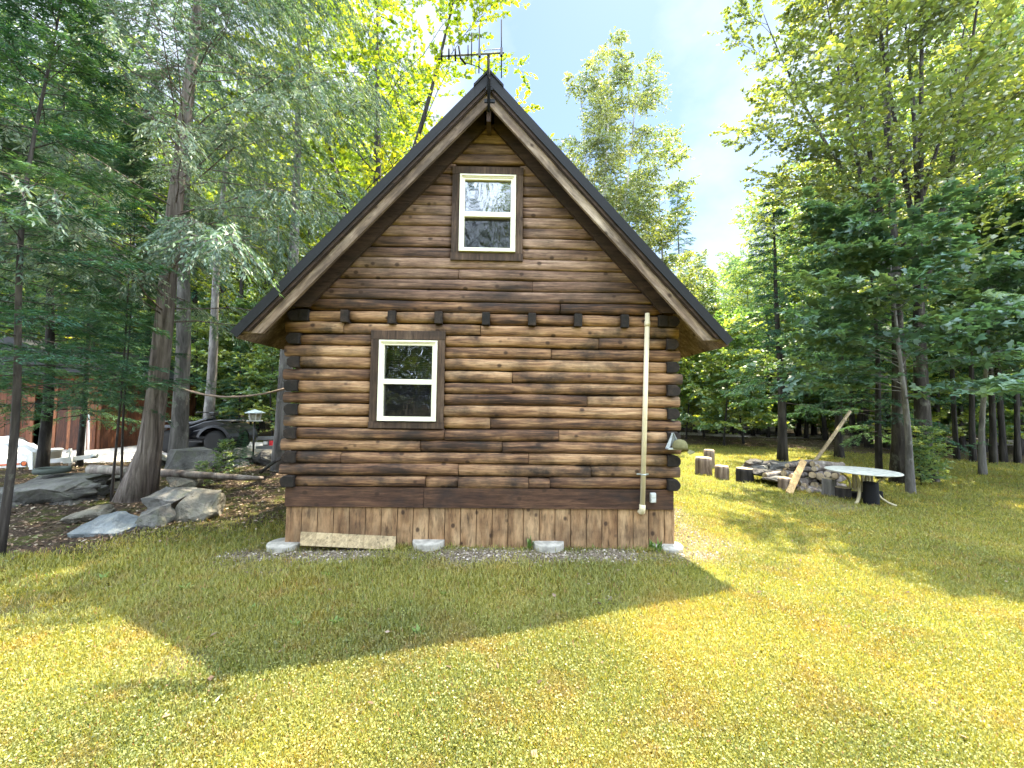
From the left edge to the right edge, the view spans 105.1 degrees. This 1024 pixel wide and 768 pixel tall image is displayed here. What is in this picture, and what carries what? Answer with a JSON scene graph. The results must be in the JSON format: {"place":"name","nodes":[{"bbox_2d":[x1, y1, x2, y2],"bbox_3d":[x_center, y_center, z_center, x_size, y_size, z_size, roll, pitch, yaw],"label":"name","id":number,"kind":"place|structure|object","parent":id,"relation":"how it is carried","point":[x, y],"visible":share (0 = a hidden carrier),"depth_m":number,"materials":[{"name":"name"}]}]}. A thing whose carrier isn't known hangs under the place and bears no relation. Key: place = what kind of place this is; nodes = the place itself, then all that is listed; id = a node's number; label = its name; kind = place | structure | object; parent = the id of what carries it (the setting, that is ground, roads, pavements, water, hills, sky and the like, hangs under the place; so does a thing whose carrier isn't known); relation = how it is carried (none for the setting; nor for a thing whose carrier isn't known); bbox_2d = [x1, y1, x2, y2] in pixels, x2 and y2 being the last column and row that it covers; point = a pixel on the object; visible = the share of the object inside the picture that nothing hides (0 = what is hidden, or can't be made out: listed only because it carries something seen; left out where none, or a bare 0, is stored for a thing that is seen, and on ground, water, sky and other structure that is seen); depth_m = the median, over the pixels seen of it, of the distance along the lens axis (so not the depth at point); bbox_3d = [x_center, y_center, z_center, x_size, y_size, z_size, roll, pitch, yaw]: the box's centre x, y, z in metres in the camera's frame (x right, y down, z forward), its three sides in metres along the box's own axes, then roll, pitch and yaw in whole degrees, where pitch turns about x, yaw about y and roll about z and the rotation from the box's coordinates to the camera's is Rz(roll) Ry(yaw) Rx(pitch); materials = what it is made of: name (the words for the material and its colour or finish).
{"place":"outdoors","nodes":[
{"label":"outdoors","id":0,"kind":"place"},
{"bbox_2d":[162,411,257,452],"bbox_3d":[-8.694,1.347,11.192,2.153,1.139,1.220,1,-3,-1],"label":"car","id":1,"kind":"object","parent":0,"point":[208,433],"visible":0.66,"depth_m":10.91,"materials":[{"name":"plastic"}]},
{"bbox_2d":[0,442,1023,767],"bbox_3d":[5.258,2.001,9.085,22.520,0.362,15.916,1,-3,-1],"label":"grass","id":2,"kind":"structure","parent":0,"point":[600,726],"depth_m":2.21,"materials":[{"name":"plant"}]},
{"bbox_2d":[0,415,1023,767],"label":"ground","id":3,"kind":"structure","parent":0,"point":[280,511],"depth_m":4.57,"materials":[{"name":"plant"}]},
{"bbox_2d":[0,9,62,334],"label":"woodland tree","id":4,"kind":"object","parent":3,"relation":"on","point":[2,279],"visible":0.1,"depth_m":14.05,"materials":[{"name":"green plant"}]},
{"bbox_2d":[0,477,100,503],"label":"boulder","id":5,"kind":"object","parent":3,"relation":"on","point":[50,490],"visible":0.85,"depth_m":5.77,"materials":[{"name":"stone"}]},
{"bbox_2d":[25,472,111,484],"bbox_3d":[-7.536,1.645,6.667,1.158,0.220,0.714,-1,-2,5],"label":"boulder","id":6,"kind":"object","parent":3,"relation":"on","point":[101,479],"visible":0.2,"depth_m":6.66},
{"bbox_2d":[32,466,71,474],"bbox_3d":[-7.671,1.438,6.549,0.444,0.085,0.441,1,-3,-1],"label":"old tyre","id":7,"kind":"object","parent":6,"relation":"on","point":[49,470],"visible":1,"depth_m":6.46,"materials":[{"name":"rubber"}]},
{"bbox_2d":[0,2,141,427],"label":"fir tree","id":8,"kind":"object","parent":3,"relation":"on","point":[10,291],"visible":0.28,"depth_m":7.00,"materials":[{"name":"green plant"}]},
{"bbox_2d":[0,63,146,343],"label":"maple tree","id":9,"kind":"object","parent":3,"relation":"on","point":[22,95],"visible":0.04,"depth_m":15.74,"materials":[{"name":"green plant"}]},
{"bbox_2d":[2,188,167,466],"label":"fir tree","id":10,"kind":"object","parent":3,"relation":"on","point":[81,443],"visible":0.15,"depth_m":8.68,"materials":[{"name":"green plant"}]},
{"bbox_2d":[0,55,176,467],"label":"fir tree","id":11,"kind":"object","parent":3,"relation":"on","point":[43,455],"visible":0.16,"depth_m":8.02,"materials":[{"name":"green plant"}]},
{"bbox_2d":[60,504,116,523],"bbox_3d":[-5.556,1.714,5.205,0.369,0.182,0.724,-11,2,-24],"label":"boulder","id":12,"kind":"object","parent":3,"relation":"on","point":[94,512],"visible":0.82,"depth_m":5.05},
{"bbox_2d":[0,15,198,354],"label":"woodland tree","id":13,"kind":"object","parent":3,"relation":"on","point":[113,141],"visible":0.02,"depth_m":14.83,"materials":[{"name":"green plant"}]},
{"bbox_2d":[0,337,205,449],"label":"shed","id":14,"kind":"structure","parent":3,"relation":"on","point":[64,434],"depth_m":11.34,"materials":[{"name":"wood"}]},
{"bbox_2d":[55,397,80,449],"bbox_3d":[-12.736,1.122,11.315,0.735,1.530,0.025,1,-3,-1],"label":"shed door","id":15,"kind":"structure","parent":14,"relation":"in","point":[61,428],"depth_m":11.29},
{"bbox_2d":[67,511,138,537],"bbox_3d":[-4.819,1.746,4.731,0.684,0.326,0.579,-4,12,-7],"label":"boulder","id":16,"kind":"object","parent":3,"relation":"on","point":[115,523],"visible":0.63,"depth_m":4.59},
{"bbox_2d":[0,0,219,556],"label":"fir tree","id":17,"kind":"object","parent":3,"relation":"on","point":[17,310],"visible":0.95,"depth_m":4.00,"materials":[{"name":"green plant"}]},
{"bbox_2d":[32,120,193,501],"bbox_3d":[-6.188,-1.095,6.173,1.745,6.265,1.510,0,-3,16],"label":"fir tree","id":18,"kind":"object","parent":3,"relation":"on","point":[119,403],"visible":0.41,"depth_m":6.16,"materials":[{"name":"green plant"}]},
{"bbox_2d":[62,102,184,481],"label":"fir tree","id":19,"kind":"object","parent":3,"relation":"on","point":[141,395],"visible":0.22,"depth_m":6.36,"materials":[{"name":"green plant"}]},
{"bbox_2d":[0,460,285,586],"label":"leaf litter","id":20,"kind":"object","parent":3,"relation":"on","point":[105,535],"visible":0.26,"depth_m":5.27,"materials":[{"name":"plant"}]},
{"bbox_2d":[34,442,266,462],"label":"gravel drive","id":21,"kind":"structure","parent":3,"relation":"on","point":[106,455],"depth_m":10.38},
{"bbox_2d":[0,437,98,469],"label":"utility trailer","id":22,"kind":"object","parent":21,"relation":"on","point":[29,460],"visible":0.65,"depth_m":8.21,"materials":[{"name":"white paint"}]},
{"bbox_2d":[0,436,63,458],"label":"tarp","id":23,"kind":"object","parent":22,"relation":"on","point":[25,448],"visible":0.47,"depth_m":8.84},
{"bbox_2d":[64,101,237,356],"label":"woodland tree","id":24,"kind":"object","parent":3,"relation":"on","point":[150,296],"visible":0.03,"depth_m":16.12,"materials":[{"name":"green plant"}]},
{"bbox_2d":[135,503,175,528],"bbox_3d":[-4.492,1.718,4.953,0.443,0.331,0.481,-6,2,10],"label":"boulder","id":25,"kind":"object","parent":3,"relation":"on","point":[152,517],"visible":0.61,"depth_m":4.85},
{"bbox_2d":[141,486,196,508],"bbox_3d":[-4.881,1.630,5.728,0.688,0.315,0.542,-8,3,-1],"label":"boulder","id":26,"kind":"object","parent":3,"relation":"on","point":[174,496],"visible":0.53,"depth_m":5.53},
{"bbox_2d":[166,469,203,487],"bbox_3d":[-5.638,1.699,6.790,0.497,0.324,0.596,7,7,-12],"label":"boulder","id":27,"kind":"object","parent":3,"relation":"on","point":[182,482],"visible":0.52,"depth_m":6.61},
{"bbox_2d":[119,52,254,403],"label":"conifer tree","id":28,"kind":"object","parent":3,"relation":"on","point":[195,296],"visible":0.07,"depth_m":17.30,"materials":[{"name":"green plant"}]},
{"bbox_2d":[164,447,222,469],"bbox_3d":[-6.928,1.756,8.613,1.001,0.728,0.795,2,-3,-21],"label":"boulder","id":29,"kind":"object","parent":3,"relation":"on","point":[182,459],"visible":0.49,"depth_m":8.32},
{"bbox_2d":[110,0,280,454],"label":"slim tree","id":30,"kind":"object","parent":3,"relation":"on","point":[179,436],"visible":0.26,"depth_m":8.70,"materials":[{"name":"green plant"}]},
{"bbox_2d":[174,488,225,521],"bbox_3d":[-4.242,1.699,5.274,0.578,0.369,0.571,-13,33,-18],"label":"boulder","id":31,"kind":"object","parent":3,"relation":"on","point":[201,504],"visible":0.72,"depth_m":5.19,"materials":[{"name":"stone"}]},
{"bbox_2d":[167,313,247,420],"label":"understory tree","id":32,"kind":"object","parent":3,"relation":"on","point":[196,346],"visible":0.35,"depth_m":14.87,"materials":[{"name":"green plant"}]},
{"bbox_2d":[0,0,419,502],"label":"cedar tree","id":33,"kind":"object","parent":3,"relation":"on","point":[141,476],"visible":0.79,"depth_m":5.69,"materials":[{"name":"green plant"}]},
{"bbox_2d":[124,127,322,422],"bbox_3d":[-11.719,-4.032,17.275,7.055,12.998,8.177,-2,-4,41],"label":"maple tree","id":34,"kind":"object","parent":3,"relation":"on","point":[240,284],"visible":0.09,"depth_m":16.16,"materials":[{"name":"green plant"}]},
{"bbox_2d":[210,438,239,473],"bbox_3d":[-5.587,1.481,7.660,0.517,0.850,0.554,1,-3,-2],"label":"shrub","id":35,"kind":"object","parent":3,"relation":"on","point":[228,454],"visible":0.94,"depth_m":7.61,"materials":[{"name":"green plant"}]},
{"bbox_2d":[172,23,278,446],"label":"slim tree","id":36,"kind":"object","parent":3,"relation":"on","point":[209,401],"visible":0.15,"depth_m":12.22,"materials":[{"name":"green plant"}]},
{"bbox_2d":[190,297,274,420],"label":"understory tree","id":37,"kind":"object","parent":3,"relation":"on","point":[221,343],"visible":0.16,"depth_m":15.95,"materials":[{"name":"green plant"}]},
{"bbox_2d":[195,296,278,423],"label":"understory tree","id":38,"kind":"object","parent":3,"relation":"on","point":[241,303],"visible":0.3,"depth_m":15.83,"materials":[{"name":"green plant"}]},
{"bbox_2d":[216,339,263,427],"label":"fir tree","id":39,"kind":"object","parent":3,"relation":"on","point":[239,394],"visible":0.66,"depth_m":14.26,"materials":[{"name":"green plant"}]},
{"bbox_2d":[217,344,295,435],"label":"understory tree","id":40,"kind":"object","parent":3,"relation":"on","point":[257,374],"visible":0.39,"depth_m":14.27,"materials":[{"name":"green plant"}]},
{"bbox_2d":[168,112,354,428],"bbox_3d":[-12.886,-5.733,20.967,9.125,16.810,10.576,2,-3,-30],"label":"maple tree","id":41,"kind":"object","parent":3,"relation":"on","point":[262,425],"visible":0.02,"depth_m":19.43,"materials":[{"name":"green plant"}]},
{"bbox_2d":[172,49,381,292],"bbox_3d":[-10.155,-5.754,19.436,9.125,16.810,10.576,0,-3,13],"label":"maple tree","id":42,"kind":"object","parent":3,"relation":"on","point":[304,234],"visible":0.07,"depth_m":17.37,"materials":[{"name":"green plant"}]},
{"bbox_2d":[266,537,299,552],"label":"concrete pier","id":43,"kind":"structure","parent":3,"relation":"on","point":[278,545],"depth_m":4.15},
{"bbox_2d":[218,0,369,471],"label":"slim tree","id":44,"kind":"object","parent":3,"relation":"on","point":[277,451],"visible":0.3,"depth_m":8.95,"materials":[{"name":"green plant"}]},
{"bbox_2d":[244,36,445,249],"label":"maple tree","id":45,"kind":"object","parent":3,"relation":"on","point":[419,90],"visible":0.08,"depth_m":15.06,"materials":[{"name":"green plant"}]},
{"bbox_2d":[300,532,395,549],"bbox_3d":[-1.753,1.666,4.177,1.050,0.139,0.132,1,-3,-1],"label":"plywood offcut","id":46,"kind":"object","parent":3,"relation":"on","point":[339,540],"visible":0.98,"depth_m":4.18,"materials":[{"name":"wood"}]},
{"bbox_2d":[320,72,433,239],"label":"maple tree","id":47,"kind":"object","parent":3,"relation":"on","point":[424,132],"visible":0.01,"depth_m":17.97,"materials":[{"name":"green plant"}]},
{"bbox_2d":[206,0,554,246],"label":"maple tree","id":48,"kind":"object","parent":3,"relation":"on","point":[375,55],"visible":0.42,"depth_m":10.01,"materials":[{"name":"green plant"}]},
{"bbox_2d":[412,539,444,550],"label":"concrete pier","id":49,"kind":"structure","parent":3,"relation":"on","point":[424,544],"depth_m":4.16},
{"bbox_2d":[230,70,732,548],"bbox_3d":[-0.336,-0.615,7.179,5.200,5.204,6.252,1,-3,-1],"label":"log cabin","id":50,"kind":"object","parent":3,"relation":"on","point":[478,323],"visible":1,"depth_m":4.34,"materials":[{"name":"brown wood"}]},
{"bbox_2d":[377,340,437,420],"bbox_3d":[-1.147,-0.036,4.367,0.636,0.886,0.151,1,-3,-1],"label":"window","id":51,"kind":"structure","parent":50,"relation":"in","point":[397,400],"depth_m":4.32,"materials":[{"name":"beige plastic"}]},
{"bbox_2d":[440,19,503,112],"bbox_3d":[-0.422,-3.369,4.167,0.675,1.031,0.060,1,-3,-1],"label":"tv antenna","id":52,"kind":"object","parent":50,"relation":"attached to","point":[489,89],"visible":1,"depth_m":4.15,"materials":[{"name":"metal"}]},
{"bbox_2d":[459,173,515,252],"bbox_3d":[-0.276,-1.921,4.477,0.630,0.883,0.151,1,-3,-1],"label":"window","id":53,"kind":"structure","parent":50,"relation":"in","point":[488,231],"depth_m":4.43,"materials":[{"name":"beige plastic"}]},
{"bbox_2d":[158,506,918,601],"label":"gravel","id":54,"kind":"structure","parent":3,"relation":"on","point":[483,558],"depth_m":4.03,"materials":[{"name":"gravel"}]},
{"bbox_2d":[532,541,563,552],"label":"concrete pier","id":55,"kind":"structure","parent":3,"relation":"on","point":[548,546],"depth_m":4.18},
{"bbox_2d":[550,26,684,249],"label":"birch tree","id":56,"kind":"object","parent":3,"relation":"on","point":[606,115],"visible":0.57,"depth_m":16.15,"materials":[{"name":"green plant"}]},
{"bbox_2d":[613,134,710,373],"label":"birch tree","id":57,"kind":"object","parent":3,"relation":"on","point":[664,230],"visible":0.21,"depth_m":18.25,"materials":[{"name":"green plant"}]},
{"bbox_2d":[668,187,694,288],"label":"conifer tree","id":58,"kind":"object","parent":3,"relation":"on","point":[682,229],"visible":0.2,"depth_m":39.88,"materials":[{"name":"green plant"}]},
{"bbox_2d":[670,249,721,432],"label":"birch tree","id":59,"kind":"object","parent":3,"relation":"on","point":[698,259],"visible":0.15,"depth_m":22.81,"materials":[{"name":"green plant"}]},
{"bbox_2d":[672,354,734,438],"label":"understory tree","id":60,"kind":"object","parent":3,"relation":"on","point":[682,363],"visible":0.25,"depth_m":18.66,"materials":[{"name":"green plant"}]},
{"bbox_2d":[695,456,711,474],"bbox_3d":[4.582,1.978,9.399,0.382,0.459,0.378,1,-3,-1],"label":"stump","id":61,"kind":"object","parent":3,"relation":"on","point":[703,464],"visible":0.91,"depth_m":9.26,"materials":[{"name":"brown wood"}]},
{"bbox_2d":[677,348,745,436],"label":"understory tree","id":62,"kind":"object","parent":3,"relation":"on","point":[686,401],"visible":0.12,"depth_m":19.86,"materials":[{"name":"green plant"}]},
{"bbox_2d":[700,270,743,432],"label":"woodland tree","id":63,"kind":"object","parent":3,"relation":"on","point":[718,288],"visible":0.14,"depth_m":24.18,"materials":[{"name":"green plant"}]},
{"bbox_2d":[673,312,777,445],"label":"understory tree","id":64,"kind":"object","parent":3,"relation":"on","point":[713,378],"visible":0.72,"depth_m":15.60,"materials":[{"name":"green plant"}]},
{"bbox_2d":[711,249,760,308],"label":"woodland tree","id":65,"kind":"object","parent":3,"relation":"on","point":[725,264],"visible":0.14,"depth_m":32.09,"materials":[{"name":"green plant"}]},
{"bbox_2d":[691,306,795,443],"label":"understory tree","id":66,"kind":"object","parent":3,"relation":"on","point":[760,373],"visible":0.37,"depth_m":16.67,"materials":[{"name":"green plant"}]},
{"bbox_2d":[711,260,790,435],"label":"woodland tree","id":67,"kind":"object","parent":3,"relation":"on","point":[742,290],"visible":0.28,"depth_m":21.88,"materials":[{"name":"green plant"}]},
{"bbox_2d":[715,189,804,352],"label":"woodland tree","id":68,"kind":"object","parent":3,"relation":"on","point":[749,207],"visible":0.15,"depth_m":38.24,"materials":[{"name":"green plant"}]},
{"bbox_2d":[726,243,815,437],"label":"woodland tree","id":69,"kind":"object","parent":3,"relation":"on","point":[746,302],"visible":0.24,"depth_m":20.78,"materials":[{"name":"green plant"}]},
{"bbox_2d":[715,183,844,460],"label":"spruce tree","id":70,"kind":"object","parent":3,"relation":"on","point":[782,444],"visible":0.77,"depth_m":11.89,"materials":[{"name":"green plant"}]},
{"bbox_2d":[752,223,838,438],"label":"woodland tree","id":71,"kind":"object","parent":3,"relation":"on","point":[806,430],"visible":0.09,"depth_m":20.12,"materials":[{"name":"green plant"}]},
{"bbox_2d":[785,459,806,493],"bbox_3d":[5.486,1.784,7.570,1.003,0.604,0.110,3,-4,-40],"label":"plank","id":72,"kind":"object","parent":3,"relation":"on","point":[794,480],"visible":0.88,"depth_m":7.53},
{"bbox_2d":[746,276,848,435],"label":"understory tree","id":73,"kind":"object","parent":3,"relation":"on","point":[799,415],"visible":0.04,"depth_m":21.57,"materials":[{"name":"green plant"}]},
{"bbox_2d":[772,345,834,430],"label":"understory tree","id":74,"kind":"object","parent":3,"relation":"on","point":[812,418],"visible":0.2,"depth_m":20.17,"materials":[{"name":"green plant"}]},
{"bbox_2d":[760,209,872,439],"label":"woodland tree","id":75,"kind":"object","parent":3,"relation":"on","point":[824,429],"visible":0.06,"depth_m":19.25,"materials":[{"name":"green plant"}]},
{"bbox_2d":[766,130,913,445],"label":"woodland tree","id":76,"kind":"object","parent":3,"relation":"on","point":[852,419],"visible":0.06,"depth_m":16.51,"materials":[{"name":"green plant"}]},
{"bbox_2d":[806,312,882,443],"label":"spruce tree","id":77,"kind":"object","parent":3,"relation":"on","point":[859,420],"visible":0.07,"depth_m":17.64,"materials":[{"name":"green plant"}]},
{"bbox_2d":[675,430,1023,462],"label":"leaf litter","id":78,"kind":"object","parent":3,"relation":"on","point":[797,441],"visible":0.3,"depth_m":18.37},
{"bbox_2d":[786,229,913,457],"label":"spruce tree","id":79,"kind":"object","parent":3,"relation":"on","point":[838,447],"visible":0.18,"depth_m":12.67,"materials":[{"name":"green plant"}]},
{"bbox_2d":[704,0,1023,481],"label":"maple tree","id":80,"kind":"object","parent":3,"relation":"on","point":[922,408],"visible":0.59,"depth_m":8.67,"materials":[{"name":"green plant"}]},
{"bbox_2d":[824,466,903,505],"bbox_3d":[6.058,1.760,6.780,1.034,0.533,1.034,1,-3,-1],"label":"garden table","id":81,"kind":"object","parent":3,"relation":"on","point":[866,472],"visible":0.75,"depth_m":6.68,"materials":[{"name":"beige metal"}]},
{"bbox_2d":[767,94,961,447],"bbox_3d":[14.353,-4.486,16.037,6.330,14.542,6.420,1,-3,-10],"label":"woodland tree","id":82,"kind":"object","parent":3,"relation":"on","point":[867,443],"visible":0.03,"depth_m":15.69,"materials":[{"name":"green plant"}]},
{"bbox_2d":[862,481,879,505],"bbox_3d":[6.015,1.871,6.574,0.219,0.454,0.220,1,-3,-1],"label":"stump","id":83,"kind":"object","parent":3,"relation":"on","point":[870,494],"visible":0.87,"depth_m":6.50,"materials":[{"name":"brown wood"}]},
{"bbox_2d":[739,168,1023,493],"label":"maple sapling","id":84,"kind":"object","parent":3,"relation":"on","point":[863,255],"visible":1,"depth_m":7.17,"materials":[{"name":"green plant"}]},
{"bbox_2d":[739,0,1023,483],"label":"maple tree","id":85,"kind":"object","parent":3,"relation":"on","point":[834,52],"visible":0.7,"depth_m":8.39,"materials":[{"name":"green plant"}]},
{"bbox_2d":[809,73,968,448],"bbox_3d":[14.407,-5.016,15.639,5.035,15.566,4.712,3,-3,-34],"label":"conifer tree","id":86,"kind":"object","parent":3,"relation":"on","point":[886,445],"visible":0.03,"depth_m":15.12,"materials":[{"name":"green plant"}]},
{"bbox_2d":[800,196,991,478],"bbox_3d":[8.417,-0.990,8.991,3.209,6.707,2.744,-1,-3,32],"label":"fir tree","id":87,"kind":"object","parent":3,"relation":"on","point":[879,436],"visible":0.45,"depth_m":8.94,"materials":[{"name":"green plant"}]},
{"bbox_2d":[845,321,968,444],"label":"understory tree","id":88,"kind":"object","parent":3,"relation":"on","point":[943,414],"visible":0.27,"depth_m":13.90,"materials":[{"name":"green plant"}]},
{"bbox_2d":[912,438,945,484],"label":"understory tree","id":89,"kind":"object","parent":3,"relation":"on","point":[922,449],"visible":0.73,"depth_m":8.19,"materials":[{"name":"green plant"}]},
{"bbox_2d":[911,425,957,482],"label":"understory tree","id":90,"kind":"object","parent":3,"relation":"on","point":[942,447],"visible":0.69,"depth_m":8.33,"materials":[{"name":"green plant"}]},
{"bbox_2d":[873,25,1009,459],"bbox_3d":[14.113,-4.624,12.695,3.352,14.542,3.305,1,-3,-3],"label":"woodland tree","id":91,"kind":"object","parent":3,"relation":"on","point":[956,450],"visible":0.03,"depth_m":12.45,"materials":[{"name":"green plant"}]},
{"bbox_2d":[906,304,987,452],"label":"spruce tree","id":92,"kind":"object","parent":3,"relation":"on","point":[937,406],"visible":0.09,"depth_m":14.00,"materials":[{"name":"green plant"}]},
{"bbox_2d":[875,164,1023,474],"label":"maple sapling","id":93,"kind":"object","parent":3,"relation":"on","point":[1013,277],"visible":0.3,"depth_m":9.24,"materials":[{"name":"green plant"}]},
{"bbox_2d":[890,332,1023,442],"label":"understory tree","id":94,"kind":"object","parent":3,"relation":"on","point":[964,414],"visible":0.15,"depth_m":13.87,"materials":[{"name":"green plant"}]},
{"bbox_2d":[892,0,1023,461],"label":"woodland tree","id":95,"kind":"object","parent":3,"relation":"on","point":[972,440],"visible":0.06,"depth_m":12.01,"materials":[{"name":"green plant"}]},
{"bbox_2d":[898,0,1023,463],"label":"woodland tree","id":96,"kind":"object","parent":3,"relation":"on","point":[993,453],"visible":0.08,"depth_m":11.76,"materials":[{"name":"green plant"}]},
{"bbox_2d":[910,196,1023,369],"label":"maple sapling","id":97,"kind":"object","parent":3,"relation":"on","point":[993,340],"visible":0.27,"depth_m":9.16,"materials":[{"name":"green plant"}]},
{"bbox_2d":[926,0,1023,462],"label":"woodland tree","id":98,"kind":"object","parent":3,"relation":"on","point":[1017,454],"visible":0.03,"depth_m":11.97,"materials":[{"name":"green plant"}]},
{"bbox_2d":[929,10,1023,461],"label":"conifer tree","id":99,"kind":"object","parent":3,"relation":"on","point":[1003,450],"visible":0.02,"depth_m":12.19,"materials":[{"name":"green plant"}]},
{"bbox_2d":[957,359,1023,439],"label":"understory tree","id":100,"kind":"object","parent":3,"relation":"on","point":[1011,419],"visible":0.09,"depth_m":14.46,"materials":[{"name":"green plant"}]},
{"bbox_2d":[1,0,1022,357],"label":"sky","id":101,"kind":"structure","parent":0,"point":[706,81],"materials":[{"name":"blue"}]},
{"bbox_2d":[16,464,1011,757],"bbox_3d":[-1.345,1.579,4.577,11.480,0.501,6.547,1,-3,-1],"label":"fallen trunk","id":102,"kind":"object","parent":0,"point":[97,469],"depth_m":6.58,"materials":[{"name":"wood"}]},
{"bbox_2d":[680,432,1013,444],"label":"forest track","id":103,"kind":"structure","parent":0,"point":[845,437],"depth_m":21.57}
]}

